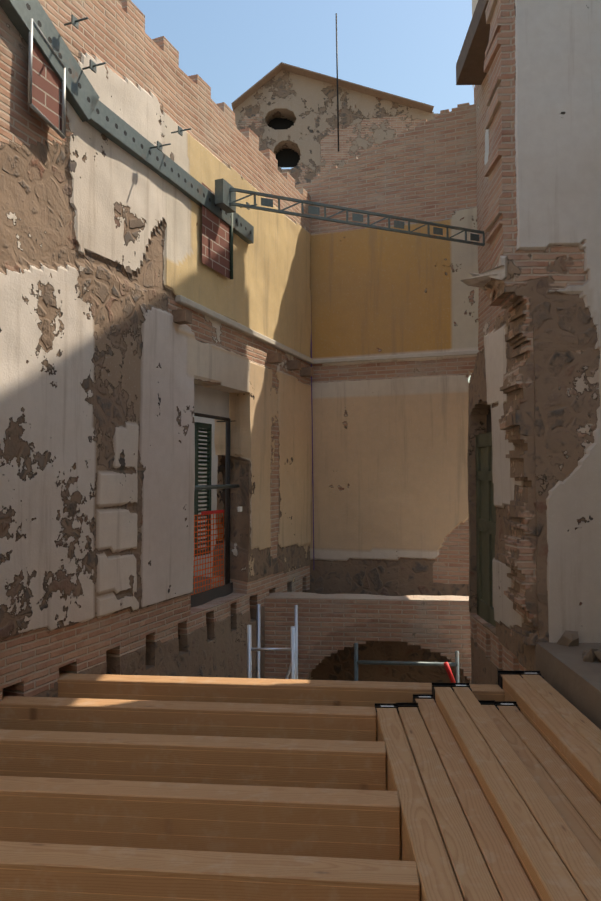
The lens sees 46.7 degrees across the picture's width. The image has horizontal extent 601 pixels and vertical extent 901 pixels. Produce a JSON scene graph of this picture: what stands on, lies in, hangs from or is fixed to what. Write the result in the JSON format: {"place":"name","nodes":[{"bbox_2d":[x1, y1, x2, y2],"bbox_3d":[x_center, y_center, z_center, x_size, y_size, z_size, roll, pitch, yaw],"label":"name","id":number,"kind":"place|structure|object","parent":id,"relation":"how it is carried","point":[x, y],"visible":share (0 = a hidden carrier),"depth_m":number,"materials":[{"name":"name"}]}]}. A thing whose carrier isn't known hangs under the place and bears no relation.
{"place":"outdoors","nodes":[
{"label":"outdoors","id":0,"kind":"place"},
{"bbox_2d":[192,576,211,593],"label":"room floor","id":1,"kind":"structure","parent":0,"point":[200,584],"depth_m":9.34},
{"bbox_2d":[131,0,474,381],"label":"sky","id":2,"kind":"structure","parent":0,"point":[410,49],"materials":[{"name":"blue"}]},
{"bbox_2d":[233,70,438,187],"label":"gable wall","id":3,"kind":"structure","parent":0,"point":[307,106],"depth_m":16.75,"materials":[{"name":"beige paint"}]},
{"bbox_2d":[231,63,281,109],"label":"verge","id":4,"kind":"structure","parent":3,"relation":"on","point":[255,87],"depth_m":16.65,"materials":[{"name":"tile"}]},
{"bbox_2d":[267,118,299,167],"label":"round window openings","id":5,"kind":"object","parent":3,"relation":"attached to","point":[287,157],"depth_m":17.25,"materials":[{"name":"black"}]},
{"bbox_2d":[281,62,433,112],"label":"verge","id":6,"kind":"structure","parent":3,"relation":"on","point":[360,88],"depth_m":16.60,"materials":[{"name":"tile"}]},
{"bbox_2d":[336,13,338,151],"bbox_3d":[0.874,-8.718,16.470,0.040,3.324,0.031,-1,-2,1],"label":"antenna","id":7,"kind":"object","parent":6,"relation":"on","point":[337,84],"visible":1,"depth_m":16.45,"materials":[{"name":"black metal"}]},
{"bbox_2d":[460,0,600,644],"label":"cross wall","id":8,"kind":"structure","parent":0,"point":[542,167],"depth_m":5.64,"materials":[{"name":"paint"}]},
{"bbox_2d":[456,0,489,84],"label":"roof eave","id":9,"kind":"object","parent":8,"relation":"attached to","point":[470,65],"depth_m":8.67,"materials":[{"name":"brown wood"}]},
{"bbox_2d":[472,0,477,86],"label":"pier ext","id":10,"kind":"object","parent":8,"relation":"attached to","point":[474,3],"visible":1,"depth_m":9.75,"materials":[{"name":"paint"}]},
{"label":"ground","id":11,"kind":"structure","parent":0,"visible":0},
{"bbox_2d":[0,0,311,700],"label":"wall","id":12,"kind":"structure","parent":11,"relation":"on","point":[107,363],"depth_m":6.25,"materials":[{"name":"beige paint"}]},
{"bbox_2d":[28,104,64,138],"bbox_3d":[-1.886,-2.452,5.179,0.040,0.040,0.366,-1,-15,22],"label":"frame","id":13,"kind":"object","parent":12,"relation":"attached to","point":[47,121],"visible":1,"depth_m":5.16,"materials":[{"name":"grey metal"}]},
{"bbox_2d":[32,41,61,131],"bbox_3d":[-1.900,-2.763,5.195,0.001,0.702,0.358,-1,-2,22],"label":"brick panel","id":14,"kind":"object","parent":12,"relation":"in","point":[46,93],"visible":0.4,"depth_m":5.20,"materials":[{"name":"brick"}]},
{"bbox_2d":[0,0,99,121],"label":"waler","id":15,"kind":"object","parent":12,"relation":"attached to","point":[80,89],"visible":0.78,"depth_m":5.25,"materials":[{"name":"grey metal"}]},
{"bbox_2d":[28,18,32,103],"bbox_3d":[-1.952,-2.809,5.024,0.029,0.623,0.029,1,-2,-23],"label":"frame","id":16,"kind":"object","parent":15,"relation":"attached to","point":[30,45],"visible":0.86,"depth_m":5.01,"materials":[{"name":"grey metal"}]},
{"bbox_2d":[32,18,65,67],"bbox_3d":[-1.887,-3.031,5.194,0.040,0.040,0.386,-1,-28,22],"label":"frame","id":17,"kind":"object","parent":15,"relation":"attached to","point":[47,42],"visible":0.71,"depth_m":5.18,"materials":[{"name":"grey metal"}]},
{"bbox_2d":[62,68,65,137],"bbox_3d":[-1.821,-2.675,5.348,0.035,0.536,0.035,1,-2,-23],"label":"frame","id":18,"kind":"object","parent":15,"relation":"attached to","point":[64,107],"visible":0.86,"depth_m":5.34,"materials":[{"name":"grey metal"}]},
{"bbox_2d":[64,17,87,25],"bbox_3d":[-1.717,-3.281,5.320,0.220,0.016,0.014,-1,-2,22],"label":"anchor","id":19,"kind":"object","parent":15,"relation":"attached to","point":[76,21],"visible":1,"depth_m":5.31,"materials":[{"name":"grey metal"}]},
{"bbox_2d":[82,62,105,69],"bbox_3d":[-1.637,-3.047,5.514,0.220,0.016,0.014,-1,-2,22],"label":"anchor","id":20,"kind":"object","parent":15,"relation":"attached to","point":[99,64],"visible":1,"depth_m":5.50,"materials":[{"name":"grey metal"}]},
{"bbox_2d":[71,14,78,28],"bbox_3d":[-1.726,-3.281,5.324,0.012,0.070,0.070,-1,-2,22],"label":"anchor plate","id":21,"kind":"object","parent":12,"relation":"attached to","point":[73,22],"visible":0.86,"depth_m":5.31,"materials":[{"name":"grey metal"}]},
{"bbox_2d":[89,59,95,72],"bbox_3d":[-1.646,-3.047,5.517,0.012,0.070,0.070,-1,-2,22],"label":"anchor plate","id":22,"kind":"object","parent":12,"relation":"attached to","point":[91,64],"visible":1,"depth_m":5.50,"materials":[{"name":"grey metal"}]},
{"bbox_2d":[2,582,232,695],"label":"sill","id":23,"kind":"structure","parent":12,"relation":"attached to","point":[201,598],"depth_m":7.96,"materials":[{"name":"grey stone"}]},
{"bbox_2d":[0,776,399,860],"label":"joist","id":24,"kind":"object","parent":23,"relation":"attached to","point":[327,822],"visible":0.76,"depth_m":3.37,"materials":[{"name":"brown wood"}]},
{"bbox_2d":[0,841,419,900],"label":"joist","id":25,"kind":"object","parent":23,"relation":"attached to","point":[29,871],"visible":0.92,"depth_m":2.77,"materials":[{"name":"brown wood"}]},
{"bbox_2d":[157,141,161,151],"bbox_3d":[-1.296,-2.794,6.389,0.012,0.070,0.070,-1,-2,22],"label":"anchor plate","id":26,"kind":"object","parent":12,"relation":"attached to","point":[159,148],"visible":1,"depth_m":6.38,"materials":[{"name":"grey metal"}]},
{"bbox_2d":[86,95,253,243],"bbox_3d":[-1.174,-2.708,7.066,0.084,0.208,3.058,-1,-3,22],"label":"waler","id":27,"kind":"object","parent":12,"relation":"attached to","point":[108,123],"visible":0.79,"depth_m":6.58,"materials":[{"name":"grey metal"}]},
{"bbox_2d":[150,143,170,148],"bbox_3d":[-1.287,-2.795,6.385,0.220,0.016,0.014,-1,-2,22],"label":"anchor","id":28,"kind":"object","parent":27,"relation":"attached to","point":[160,146],"visible":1,"depth_m":6.38,"materials":[{"name":"grey metal"}]},
{"bbox_2d":[215,178,235,212],"bbox_3d":[-0.818,-2.774,7.589,0.100,0.260,0.300,-1,-2,22],"label":"bracket","id":29,"kind":"object","parent":27,"relation":"attached to","point":[222,186],"visible":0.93,"depth_m":7.48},
{"bbox_2d":[230,213,232,279],"bbox_3d":[-0.786,-2.361,7.927,0.036,0.822,0.036,1,-2,-23],"label":"metal post","id":30,"kind":"object","parent":27,"relation":"attached to","point":[231,251],"visible":0.64,"depth_m":7.91,"materials":[{"name":"grey metal"}]},
{"bbox_2d":[178,126,182,135],"bbox_3d":[-1.164,-3.092,6.731,0.012,0.070,0.070,-1,-2,22],"label":"anchor plate","id":31,"kind":"object","parent":12,"relation":"attached to","point":[179,131],"visible":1,"depth_m":6.72,"materials":[{"name":"grey metal"}]},
{"bbox_2d":[172,309,191,324],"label":"stone block","id":32,"kind":"structure","parent":12,"relation":"attached to","point":[182,316],"depth_m":6.85,"materials":[{"name":"brown stone"}]},
{"bbox_2d":[0,696,376,741],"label":"joist","id":33,"kind":"object","parent":12,"relation":"attached to","point":[314,722],"visible":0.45,"depth_m":4.66,"materials":[{"name":"brown wood"}]},
{"bbox_2d":[0,729,385,790],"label":"joist","id":34,"kind":"object","parent":12,"relation":"attached to","point":[313,763],"visible":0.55,"depth_m":4.03,"materials":[{"name":"brown wood"}]},
{"bbox_2d":[194,422,211,556],"bbox_3d":[-1.152,0.451,8.184,0.037,1.550,0.360,-1,-2,22],"label":"shutter","id":35,"kind":"object","parent":12,"relation":"attached to","point":[199,426],"visible":0.75,"depth_m":8.19,"materials":[{"name":"green paint"}]},
{"bbox_2d":[193,416,217,576],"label":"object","id":36,"kind":"object","parent":12,"relation":"attached to","point":[214,465],"depth_m":9.98,"materials":[{"name":"paint"}]},
{"bbox_2d":[191,513,223,594],"bbox_3d":[-1.081,1.220,8.146,0.006,0.962,0.762,-1,-2,22],"label":"net","id":37,"kind":"object","parent":12,"relation":"attached to","point":[205,552],"visible":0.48,"depth_m":8.15,"materials":[{"name":"orange"}]},
{"bbox_2d":[201,510,223,514],"bbox_3d":[-1.033,0.727,8.203,0.030,0.035,0.500,-1,-2,22],"label":"net top","id":38,"kind":"object","parent":37,"relation":"attached to","point":[211,512],"visible":1,"depth_m":8.16,"materials":[{"name":"red plastic"}]},
{"bbox_2d":[194,384,228,417],"bbox_3d":[-1.117,-0.570,7.955,0.454,0.340,1.215,0,-2,1],"label":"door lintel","id":39,"kind":"object","parent":12,"relation":"attached to","point":[211,401],"visible":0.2,"depth_m":8.12,"materials":[{"name":"paint"}]},
{"bbox_2d":[194,412,229,420],"bbox_3d":[-1.117,-0.401,7.950,0.040,0.040,1.298,-1,-2,22],"label":"transom","id":40,"kind":"object","parent":12,"relation":"attached to","point":[211,416],"visible":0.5,"depth_m":8.11,"materials":[{"name":"grey metal"}]},
{"bbox_2d":[202,182,229,278],"bbox_3d":[-0.920,-2.393,7.633,0.001,0.866,0.654,-1,-2,22],"label":"brick panel","id":41,"kind":"object","parent":12,"relation":"in","point":[215,243],"visible":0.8,"depth_m":7.60,"materials":[{"name":"brick"}]},
{"bbox_2d":[195,484,238,489],"bbox_3d":[-1.042,0.417,7.919,0.049,0.048,1.448,-1,-2,22],"label":"crossbar","id":42,"kind":"object","parent":12,"relation":"attached to","point":[201,487],"visible":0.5,"depth_m":8.04,"materials":[{"name":"grey metal"}]},
{"bbox_2d":[225,419,230,584],"bbox_3d":[-0.888,0.687,8.488,0.042,2.138,0.042,2,-3,-44],"label":"metal post","id":43,"kind":"object","parent":12,"relation":"attached to","point":[227,518],"visible":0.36,"depth_m":8.47,"materials":[{"name":"grey metal"}]},
{"bbox_2d":[175,295,313,363],"bbox_3d":[-0.528,-1.422,8.665,0.070,0.070,3.753,-1,-3,22],"label":"ledge","id":44,"kind":"object","parent":12,"relation":"attached to","point":[198,308],"visible":1,"depth_m":8.09,"materials":[{"name":"beige concrete"}]},
{"bbox_2d":[267,352,281,363],"bbox_3d":[-0.407,-1.195,9.030,0.300,0.120,0.130,-1,-2,22],"label":"stub","id":45,"kind":"object","parent":12,"relation":"attached to","point":[274,358],"visible":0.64,"depth_m":8.95,"materials":[{"name":"brown brick"}]},
{"bbox_2d":[57,673,504,706],"bbox_3d":[-0.084,1.898,5.245,3.828,0.300,0.160,0,-2,5],"label":"joist","id":46,"kind":"object","parent":12,"relation":"attached to","point":[251,690],"visible":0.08,"depth_m":5.21,"materials":[{"name":"brown wood"}]},
{"bbox_2d":[375,703,398,714],"bbox_3d":[0.577,1.836,4.646,0.155,0.260,0.096,0,-2,1],"label":"hanger","id":47,"kind":"object","parent":46,"relation":"attached to","point":[377,705],"visible":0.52,"depth_m":4.69,"materials":[{"name":"black metal"}]},
{"bbox_2d":[376,708,463,900],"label":"wooden plank","id":48,"kind":"object","parent":47,"relation":"hanging from","point":[422,846],"visible":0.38,"depth_m":3.21,"materials":[{"name":"brown wood"}]},
{"bbox_2d":[398,707,501,900],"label":"wooden plank","id":49,"kind":"object","parent":47,"relation":"on","point":[474,879],"visible":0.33,"depth_m":3.18,"materials":[{"name":"brown wood"}]},
{"bbox_2d":[396,702,419,712],"bbox_3d":[0.720,1.837,4.663,0.150,0.260,0.096,0,-2,1],"label":"hanger","id":50,"kind":"object","parent":49,"relation":"attached to","point":[408,705],"visible":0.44,"depth_m":4.70,"materials":[{"name":"black metal"}]},
{"bbox_2d":[432,683,453,699],"bbox_3d":[0.999,1.802,4.878,0.140,0.316,0.096,0,-2,1],"label":"hanger","id":51,"kind":"object","parent":46,"relation":"attached to","point":[440,685],"visible":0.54,"depth_m":4.91,"materials":[{"name":"black metal"}]},
{"bbox_2d":[415,698,539,900],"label":"wooden plank","id":52,"kind":"object","parent":51,"relation":"attached to","point":[511,881],"visible":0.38,"depth_m":3.20,"materials":[{"name":"brown wood"}]},
{"bbox_2d":[413,694,435,702],"bbox_3d":[0.863,1.843,4.840,0.150,0.260,0.096,0,-2,1],"label":"hanger","id":53,"kind":"object","parent":52,"relation":"attached to","point":[418,697],"visible":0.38,"depth_m":4.87,"materials":[{"name":"black metal"}]},
{"bbox_2d":[434,687,586,900],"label":"wooden plank","id":54,"kind":"object","parent":51,"relation":"hanging from","point":[549,876],"visible":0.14,"depth_m":3.10,"materials":[{"name":"brown wood"}]},
{"bbox_2d":[450,683,471,690],"bbox_3d":[1.127,1.802,4.876,0.135,0.316,0.096,0,-2,1],"label":"hanger","id":55,"kind":"object","parent":46,"relation":"attached to","point":[455,684],"visible":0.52,"depth_m":4.92,"materials":[{"name":"black metal"}]},
{"bbox_2d":[452,687,600,900],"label":"wooden plank","id":56,"kind":"object","parent":55,"relation":"on","point":[582,868],"visible":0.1,"depth_m":3.15,"materials":[{"name":"brown wood"}]},
{"bbox_2d":[494,701,519,710],"bbox_3d":[1.395,1.838,4.689,0.150,0.260,0.096,0,-2,1],"label":"hanger","id":57,"kind":"object","parent":46,"relation":"attached to","point":[498,703],"visible":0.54,"depth_m":4.73,"materials":[{"name":"black metal"}]},
{"bbox_2d":[482,705,600,869],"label":"wooden plank","id":58,"kind":"object","parent":57,"relation":"on","point":[588,839],"visible":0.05,"depth_m":3.46,"materials":[{"name":"brown wood"}]},
{"bbox_2d":[478,700,497,707],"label":"hanger","id":59,"kind":"object","parent":58,"relation":"attached to","point":[486,702],"visible":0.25,"depth_m":4.76,"materials":[{"name":"black metal"}]},
{"bbox_2d":[497,706,600,841],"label":"wooden plank","id":60,"kind":"object","parent":57,"relation":"hanging from","point":[582,800],"visible":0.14,"depth_m":3.68,"materials":[{"name":"brown wood"}]},
{"bbox_2d":[498,671,522,688],"bbox_3d":[1.549,1.802,5.127,0.160,0.328,0.096,0,-2,1],"label":"hanger","id":61,"kind":"object","parent":46,"relation":"attached to","point":[505,672],"visible":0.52,"depth_m":5.15,"materials":[{"name":"black metal"}]},
{"bbox_2d":[500,674,600,803],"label":"wooden beam","id":62,"kind":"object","parent":61,"relation":"hanging from","point":[579,755],"visible":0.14,"depth_m":4.03,"materials":[{"name":"brown wood"}]},
{"bbox_2d":[521,675,600,754],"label":"wooden plank","id":63,"kind":"object","parent":61,"relation":"attached to","point":[583,726],"visible":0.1,"depth_m":4.37,"materials":[{"name":"brown wood"}]},
{"bbox_2d":[518,671,543,678],"bbox_3d":[1.699,1.802,5.124,0.160,0.328,0.096,0,-2,1],"label":"hanger","id":64,"kind":"object","parent":63,"relation":"attached to","point":[524,672],"visible":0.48,"depth_m":5.17,"materials":[{"name":"black metal"}]},
{"bbox_2d":[287,360,300,370],"bbox_3d":[-0.156,-1.179,9.662,0.300,0.120,0.130,-1,-2,22],"label":"stub","id":65,"kind":"object","parent":12,"relation":"attached to","point":[293,365],"visible":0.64,"depth_m":9.58,"materials":[{"name":"brown brick"}]},
{"bbox_2d":[300,367,313,376],"bbox_3d":[0.029,-1.140,10.126,0.300,0.120,0.130,-1,-2,22],"label":"stub","id":66,"kind":"object","parent":12,"relation":"attached to","point":[306,371],"visible":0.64,"depth_m":10.04,"materials":[{"name":"brown brick"}]},
{"bbox_2d":[311,335,313,566],"bbox_3d":[0.176,-0.286,10.386,0.018,4.122,0.012,-2,-2,22],"label":"cable","id":67,"kind":"object","parent":12,"relation":"attached to","point":[312,457],"visible":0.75,"depth_m":10.37,"materials":[{"name":"black plastic"}]},
{"bbox_2d":[247,625,251,677],"bbox_3d":[-0.545,3.542,7.375,0.046,3.356,0.046,1,-2,-21],"label":"scaffold pole","id":68,"kind":"object","parent":11,"relation":"on","point":[249,651],"visible":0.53,"depth_m":7.41,"materials":[{"name":"silver metal"}]},
{"bbox_2d":[257,604,260,677],"bbox_3d":[-0.520,3.583,8.575,0.046,3.356,0.046,-1,-2,24],"label":"scaffold pole","id":69,"kind":"object","parent":11,"relation":"on","point":[258,634],"visible":0.35,"depth_m":8.60,"materials":[{"name":"silver metal"}]},
{"bbox_2d":[291,626,294,678],"bbox_3d":[-0.081,3.548,7.366,0.046,3.344,0.046,-1,-2,24],"label":"scaffold pole","id":70,"kind":"object","parent":11,"relation":"on","point":[292,652],"visible":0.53,"depth_m":7.39,"materials":[{"name":"silver metal"}]},
{"bbox_2d":[251,648,290,650],"bbox_3d":[-0.313,2.121,7.419,0.464,0.036,0.036,0,-2,1],"label":"crossbar","id":71,"kind":"object","parent":70,"relation":"attached to","point":[270,649],"visible":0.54,"depth_m":7.40,"materials":[{"name":"silver metal"}]},
{"bbox_2d":[294,605,297,678],"bbox_3d":[-0.056,3.589,8.565,0.046,3.344,0.046,-1,-2,24],"label":"scaffold pole","id":72,"kind":"object","parent":11,"relation":"on","point":[296,635],"visible":0.35,"depth_m":8.59,"materials":[{"name":"silver metal"}]},
{"bbox_2d":[285,653,295,678],"bbox_3d":[-0.245,2.834,7.784,0.040,1.265,0.040,-1,-47,24],"label":"brace","id":73,"kind":"object","parent":72,"relation":"attached to","point":[288,673],"visible":0.15,"depth_m":8.03,"materials":[{"name":"silver metal"}]},
{"bbox_2d":[354,643,357,680],"bbox_3d":[0.659,3.766,8.193,0.044,2.964,0.044,-1,-2,24],"label":"tube","id":74,"kind":"object","parent":11,"relation":"on","point":[355,661],"visible":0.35,"depth_m":8.22,"materials":[{"name":"grey metal"}]},
{"bbox_2d":[357,660,456,666],"bbox_3d":[1.254,2.517,8.223,1.191,0.048,0.048,1,-2,1],"label":"tube","id":75,"kind":"object","parent":74,"relation":"attached to","point":[410,663],"visible":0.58,"depth_m":8.21,"materials":[{"name":"grey metal"}]},
{"bbox_2d":[444,662,455,682],"bbox_3d":[1.740,2.593,8.111,0.056,0.250,0.056,-21,-2,0],"label":"red brace","id":76,"kind":"object","parent":75,"relation":"attached to","point":[449,672],"visible":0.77,"depth_m":8.09,"materials":[{"name":"red metal"}]},
{"bbox_2d":[264,592,470,683],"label":"arch wall","id":77,"kind":"structure","parent":11,"relation":"on","point":[328,624],"depth_m":8.74,"materials":[{"name":"beige brick"}]},
{"bbox_2d":[296,101,478,682],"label":"back wall","id":78,"kind":"structure","parent":11,"relation":"on","point":[390,475],"depth_m":9.96,"materials":[{"name":"beige paint"}]},
{"bbox_2d":[313,350,478,363],"bbox_3d":[1.475,-1.337,9.915,2.846,0.060,0.050,-1,-2,22],"label":"ledge","id":79,"kind":"object","parent":78,"relation":"attached to","point":[405,356],"visible":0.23,"depth_m":9.93,"materials":[{"name":"beige concrete"}]},
{"bbox_2d":[474,73,505,351],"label":"brick pier","id":80,"kind":"structure","parent":78,"relation":"attached to","point":[488,315],"depth_m":9.28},
{"bbox_2d":[229,187,484,245],"bbox_3d":[0.813,-2.768,8.334,3.525,0.188,0.028,0,-2,-26],"label":"truss","id":81,"kind":"object","parent":80,"relation":"attached to","point":[355,217],"visible":0.96,"depth_m":8.25,"materials":[{"name":"grey metal"}]},
{"bbox_2d":[455,651,458,682],"bbox_3d":[1.850,3.808,8.167,0.044,2.879,0.044,1,-2,-21],"label":"tube","id":82,"kind":"object","parent":11,"relation":"on","point":[457,666],"visible":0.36,"depth_m":8.19,"materials":[{"name":"grey metal"}]},
{"bbox_2d":[467,285,595,684],"bbox_3d":[2.139,1.925,6.640,0.570,6.595,2.268,0,-2,1],"label":"partition","id":83,"kind":"object","parent":11,"relation":"on","point":[558,328],"visible":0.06,"depth_m":6.31,"materials":[{"name":"beige paint"}]},
{"bbox_2d":[475,432,495,626],"bbox_3d":[1.987,0.815,7.261,0.065,2.000,0.953,0,-2,0],"label":"door","id":84,"kind":"structure","parent":83,"relation":"attached to","point":[485,527],"depth_m":7.43,"materials":[{"name":"paint"}]},
{"bbox_2d":[487,409,491,432],"bbox_3d":[2.079,0.565,7.269,0.021,2.700,1.053,0,-2,1],"label":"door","id":85,"kind":"structure","parent":83,"relation":"attached to","point":[489,424],"depth_m":7.65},
{"label":"enclosure","id":86,"kind":"object","parent":11,"relation":"on","visible":0},
{"bbox_2d":[536,642,600,729],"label":"rubble ledge","id":87,"kind":"object","parent":86,"relation":"attached to","point":[570,675],"depth_m":4.88,"materials":[{"name":"stone"},{"name":"concrete"}]},
{"bbox_2d":[557,630,578,645],"bbox_3d":[2.089,1.481,5.414,0.162,0.149,0.088,1,1,5],"label":"stone","id":88,"kind":"object","parent":87,"relation":"on","point":[569,638],"visible":0.78,"depth_m":5.41,"materials":[{"name":"beige stone"}]},
{"bbox_2d":[582,649,597,661],"bbox_3d":[2.073,1.478,4.989,0.126,0.138,0.085,9,-3,-38],"label":"stone","id":89,"kind":"object","parent":87,"relation":"on","point":[589,655],"visible":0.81,"depth_m":4.95,"materials":[{"name":"brown stone"}]},
{"bbox_2d":[594,649,600,661],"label":"stone","id":90,"kind":"object","parent":87,"relation":"on","point":[598,653],"visible":0.93,"depth_m":4.92,"materials":[{"name":"stone"}]}
]}

